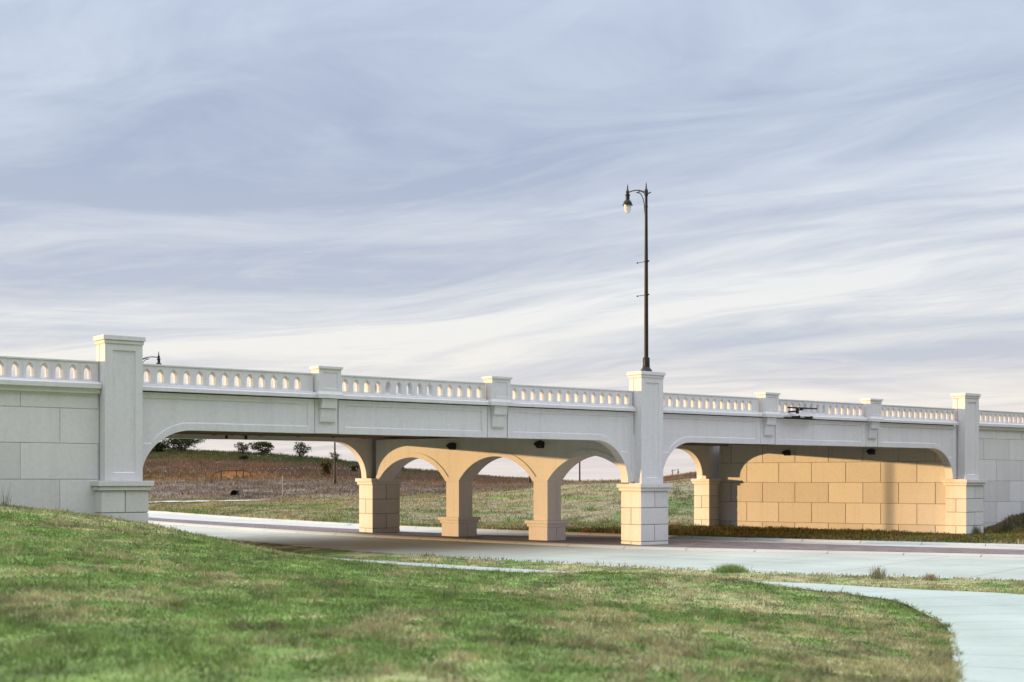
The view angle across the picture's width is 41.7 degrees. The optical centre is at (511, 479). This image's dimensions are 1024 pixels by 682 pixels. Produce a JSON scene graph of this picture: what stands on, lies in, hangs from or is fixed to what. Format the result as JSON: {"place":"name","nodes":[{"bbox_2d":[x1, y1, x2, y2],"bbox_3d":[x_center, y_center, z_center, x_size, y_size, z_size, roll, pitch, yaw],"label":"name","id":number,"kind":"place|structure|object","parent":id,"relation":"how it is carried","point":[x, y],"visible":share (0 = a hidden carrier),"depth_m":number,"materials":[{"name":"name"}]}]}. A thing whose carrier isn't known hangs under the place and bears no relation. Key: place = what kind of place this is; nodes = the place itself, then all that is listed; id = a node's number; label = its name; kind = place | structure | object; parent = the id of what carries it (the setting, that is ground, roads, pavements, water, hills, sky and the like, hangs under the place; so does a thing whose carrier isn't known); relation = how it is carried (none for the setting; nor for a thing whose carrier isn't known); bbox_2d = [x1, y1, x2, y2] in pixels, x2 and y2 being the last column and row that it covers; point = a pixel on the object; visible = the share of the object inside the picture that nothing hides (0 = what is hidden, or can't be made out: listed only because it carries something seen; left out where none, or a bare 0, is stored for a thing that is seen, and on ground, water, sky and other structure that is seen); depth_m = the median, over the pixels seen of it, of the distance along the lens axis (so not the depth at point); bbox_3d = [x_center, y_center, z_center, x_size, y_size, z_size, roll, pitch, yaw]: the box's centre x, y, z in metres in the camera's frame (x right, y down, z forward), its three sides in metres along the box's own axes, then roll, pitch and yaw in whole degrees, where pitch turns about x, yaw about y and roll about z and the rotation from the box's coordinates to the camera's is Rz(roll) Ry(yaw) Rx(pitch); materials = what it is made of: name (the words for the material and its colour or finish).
{"place":"outdoors","nodes":[
{"label":"outdoors","id":0,"kind":"place"},
{"bbox_2d":[154,500,243,501],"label":"path","id":1,"kind":"structure","parent":0,"point":[196,500],"depth_m":124.17,"materials":[{"name":"concrete"}]},
{"bbox_2d":[0,451,1023,681],"bbox_3d":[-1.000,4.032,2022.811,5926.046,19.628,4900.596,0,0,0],"label":"ground","id":2,"kind":"structure","parent":0,"point":[338,553],"depth_m":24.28,"materials":[{"name":"green plant"}]},
{"bbox_2d":[0,486,11,506],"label":"weed","id":3,"kind":"object","parent":2,"relation":"on","point":[4,503],"visible":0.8,"depth_m":45.23,"materials":[{"name":"green plant"}]},
{"bbox_2d":[0,356,101,515],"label":"retaining wall","id":4,"kind":"structure","parent":2,"relation":"on","point":[49,439],"depth_m":47.02,"materials":[{"name":"paint"}]},
{"bbox_2d":[151,441,171,452],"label":"tree","id":5,"kind":"object","parent":2,"relation":"on","point":[159,446],"visible":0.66,"depth_m":221.48,"materials":[{"name":"green plant"}]},
{"bbox_2d":[162,438,208,451],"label":"tree","id":6,"kind":"object","parent":2,"relation":"on","point":[185,443],"visible":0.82,"depth_m":223.45,"materials":[{"name":"green plant"}]},
{"bbox_2d":[211,469,252,478],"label":"pipe brace","id":7,"kind":"object","parent":2,"relation":"on","point":[243,470],"visible":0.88,"depth_m":164.34,"materials":[{"name":"brown metal"}]},
{"bbox_2d":[230,487,242,495],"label":"culvert","id":8,"kind":"object","parent":2,"relation":"on","point":[239,491],"visible":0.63,"depth_m":133.19,"materials":[{"name":"concrete"}]},
{"bbox_2d":[234,442,249,454],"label":"tree","id":9,"kind":"object","parent":2,"relation":"on","point":[244,448],"visible":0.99,"depth_m":223.74,"materials":[{"name":"green plant"}]},
{"bbox_2d":[238,455,248,460],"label":"bush","id":10,"kind":"object","parent":2,"relation":"on","point":[243,457],"visible":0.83,"depth_m":206.73,"materials":[{"name":"green plant"}]},
{"bbox_2d":[150,467,356,480],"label":"wire fence","id":11,"kind":"object","parent":2,"relation":"on","point":[250,472],"visible":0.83,"depth_m":167.21,"materials":[{"name":"metal"}]},
{"bbox_2d":[248,441,274,454],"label":"tree","id":12,"kind":"object","parent":2,"relation":"on","point":[260,445],"visible":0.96,"depth_m":225.44,"materials":[{"name":"green plant"}]},
{"bbox_2d":[293,441,311,456],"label":"tree","id":13,"kind":"object","parent":2,"relation":"on","point":[300,453],"visible":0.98,"depth_m":225.98,"materials":[{"name":"green plant"}]},
{"bbox_2d":[319,460,332,475],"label":"bush","id":14,"kind":"object","parent":2,"relation":"on","point":[326,465],"visible":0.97,"depth_m":171.82,"materials":[{"name":"green plant"}]},
{"bbox_2d":[333,442,335,484],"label":"street lamp","id":15,"kind":"object","parent":2,"relation":"on","point":[334,480],"visible":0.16,"depth_m":149.91,"materials":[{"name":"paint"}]},
{"bbox_2d":[349,465,359,471],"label":"bush","id":16,"kind":"object","parent":2,"relation":"on","point":[353,467],"visible":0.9,"depth_m":189.69,"materials":[{"name":"green plant"}]},
{"bbox_2d":[143,448,696,500],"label":"dry grass","id":17,"kind":"structure","parent":2,"relation":"on","point":[426,476],"depth_m":170.72,"materials":[{"name":"brown plant"}]},
{"bbox_2d":[223,538,768,573],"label":"kerb","id":18,"kind":"structure","parent":2,"relation":"on","point":[358,550],"depth_m":58.48,"materials":[{"name":"concrete"}]},
{"bbox_2d":[90,334,986,546],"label":"road bridge","id":19,"kind":"structure","parent":2,"relation":"on","point":[918,471],"depth_m":66.92,"materials":[{"name":"paint"}]},
{"bbox_2d":[446,442,456,449],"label":"wall light","id":20,"kind":"object","parent":19,"relation":"attached to","point":[451,446],"visible":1,"depth_m":70.16,"materials":[{"name":"black metal"}]},
{"bbox_2d":[534,440,544,447],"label":"wall light","id":21,"kind":"object","parent":19,"relation":"attached to","point":[539,444],"visible":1,"depth_m":66.81,"materials":[{"name":"black metal"}]},
{"bbox_2d":[622,183,651,370],"bbox_3d":[6.061,-9.781,64.878,0.600,9.243,1.923,0,0,-38],"label":"street lamp","id":22,"kind":"object","parent":19,"relation":"on","point":[627,204],"visible":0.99,"depth_m":64.33,"materials":[{"name":"metal"}]},
{"bbox_2d":[782,450,790,455],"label":"wall light","id":23,"kind":"object","parent":19,"relation":"attached to","point":[786,452],"visible":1,"depth_m":87.10,"materials":[{"name":"black metal"}]},
{"bbox_2d":[866,448,875,454],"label":"wall light","id":24,"kind":"object","parent":19,"relation":"attached to","point":[871,451],"visible":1,"depth_m":83.73,"materials":[{"name":"black metal"}]},
{"bbox_2d":[148,478,1023,543],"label":"verge grass","id":25,"kind":"structure","parent":2,"relation":"on","point":[924,537],"depth_m":95.24,"materials":[{"name":"green plant"}]},
{"bbox_2d":[148,520,1023,557],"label":"kerb","id":26,"kind":"structure","parent":2,"relation":"on","point":[617,546],"depth_m":62.99,"materials":[{"name":"concrete"}]},
{"bbox_2d":[143,352,161,372],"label":"street lamp","id":27,"kind":"object","parent":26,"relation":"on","point":[158,359],"visible":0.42,"depth_m":88.00,"materials":[{"name":"metal"}]},
{"bbox_2d":[148,510,1023,546],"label":"kerb","id":28,"kind":"structure","parent":2,"relation":"on","point":[711,537],"depth_m":73.48,"materials":[{"name":"concrete"}]},
{"bbox_2d":[580,527,591,532],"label":"weed","id":29,"kind":"object","parent":28,"relation":"on","point":[586,530],"visible":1,"depth_m":76.92,"materials":[{"name":"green plant"}]},
{"bbox_2d":[148,517,1023,553],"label":"paved median","id":30,"kind":"object","parent":2,"relation":"on","point":[713,544],"visible":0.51,"depth_m":65.36,"materials":[{"name":"concrete"}]},
{"bbox_2d":[711,564,748,572],"bbox_3d":[7.399,2.981,45.599,1.320,0.366,0.728,0,0,0],"label":"weed","id":31,"kind":"object","parent":2,"relation":"on","point":[731,568],"visible":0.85,"depth_m":45.45,"materials":[{"name":"green plant"}]},
{"bbox_2d":[868,564,887,578],"bbox_3d":[11.544,2.903,42.578,0.641,0.516,0.695,0,0,22],"label":"weed","id":32,"kind":"object","parent":2,"relation":"on","point":[876,574],"visible":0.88,"depth_m":42.52,"materials":[{"name":"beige plant"}]},
{"bbox_2d":[922,573,939,580],"bbox_3d":[13.066,3.018,41.982,0.592,0.292,0.584,0,0,0],"label":"weed","id":33,"kind":"object","parent":2,"relation":"on","point":[928,577],"visible":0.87,"depth_m":41.91,"materials":[{"name":"beige plant"}]},
{"bbox_2d":[971,525,980,533],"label":"weed","id":34,"kind":"object","parent":2,"relation":"on","point":[975,530],"visible":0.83,"depth_m":79.88,"materials":[{"name":"green plant"}]},
{"bbox_2d":[979,410,1023,527],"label":"retaining wall","id":35,"kind":"structure","parent":2,"relation":"on","point":[1001,452],"depth_m":82.93,"materials":[{"name":"paint"}]},
{"bbox_2d":[996,516,1017,532],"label":"weed","id":36,"kind":"object","parent":2,"relation":"on","point":[1006,521],"visible":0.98,"depth_m":80.07,"materials":[{"name":"green plant"}]},
{"bbox_2d":[0,0,1023,480],"label":"sky","id":37,"kind":"structure","parent":0,"point":[416,189],"materials":[{"name":"blue"}]},
{"bbox_2d":[147,512,1023,549],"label":"road","id":38,"kind":"structure","parent":0,"point":[176,516],"depth_m":78.50,"materials":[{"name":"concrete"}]},
{"bbox_2d":[149,523,1023,580],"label":"road","id":39,"kind":"structure","parent":0,"point":[996,568],"depth_m":55.84,"materials":[{"name":"concrete"}]},
{"bbox_2d":[318,556,1023,681],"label":"path","id":40,"kind":"structure","parent":0,"point":[988,627],"depth_m":29.57,"materials":[{"name":"concrete"}]},
{"bbox_2d":[784,407,817,418],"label":"quadcopter drone","id":41,"kind":"object","parent":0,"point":[798,409],"visible":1,"depth_m":70.65}
]}

